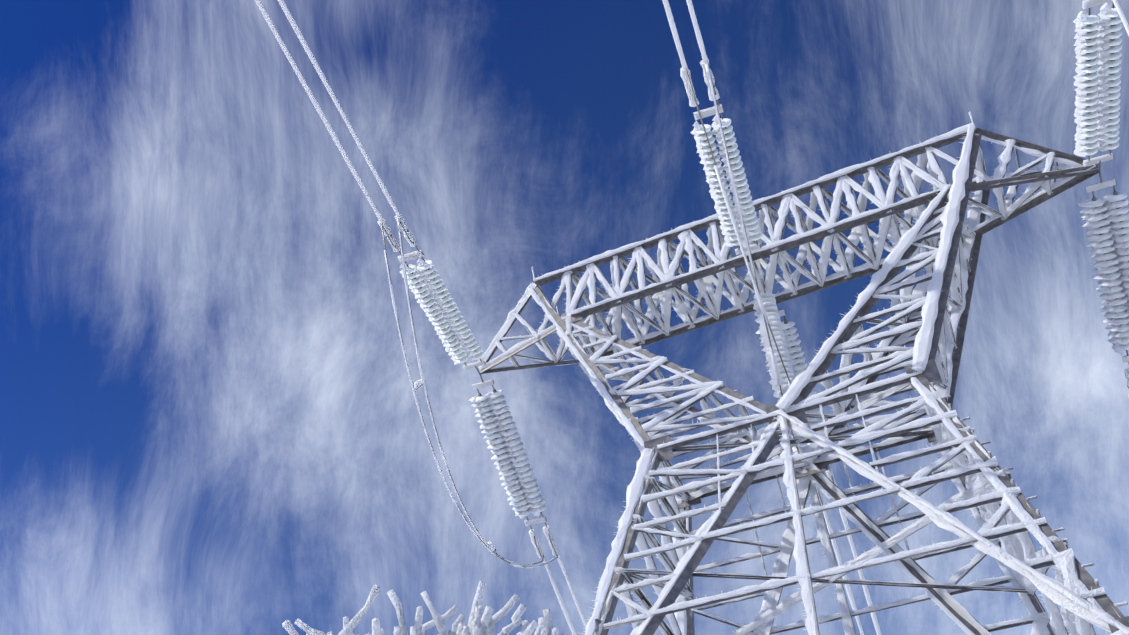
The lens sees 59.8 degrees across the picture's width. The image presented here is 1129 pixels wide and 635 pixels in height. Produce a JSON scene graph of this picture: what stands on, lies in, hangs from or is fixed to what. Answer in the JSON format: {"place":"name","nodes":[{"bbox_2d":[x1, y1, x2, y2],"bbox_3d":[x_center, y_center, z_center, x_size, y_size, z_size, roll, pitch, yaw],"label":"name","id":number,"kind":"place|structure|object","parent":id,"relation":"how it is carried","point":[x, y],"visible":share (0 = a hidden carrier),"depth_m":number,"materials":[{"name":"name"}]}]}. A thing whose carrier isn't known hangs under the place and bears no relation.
{"place":"outdoors","nodes":[
{"label":"outdoors","id":0,"kind":"place"},
{"bbox_2d":[0,0,1128,634],"label":"sky","id":1,"kind":"structure","parent":0,"point":[211,423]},
{"label":"ground","id":2,"kind":"structure","parent":0,"visible":0},
{"bbox_2d":[282,581,601,634],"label":"branches","id":3,"kind":"object","parent":2,"relation":"on","point":[481,621],"visible":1,"depth_m":6.66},
{"bbox_2d":[255,0,1128,634],"bbox_3d":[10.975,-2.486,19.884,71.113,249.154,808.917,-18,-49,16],"label":"steel tower","id":4,"kind":"structure","parent":2,"relation":"on","point":[969,468],"depth_m":19.22,"materials":[{"name":"grey metal"}]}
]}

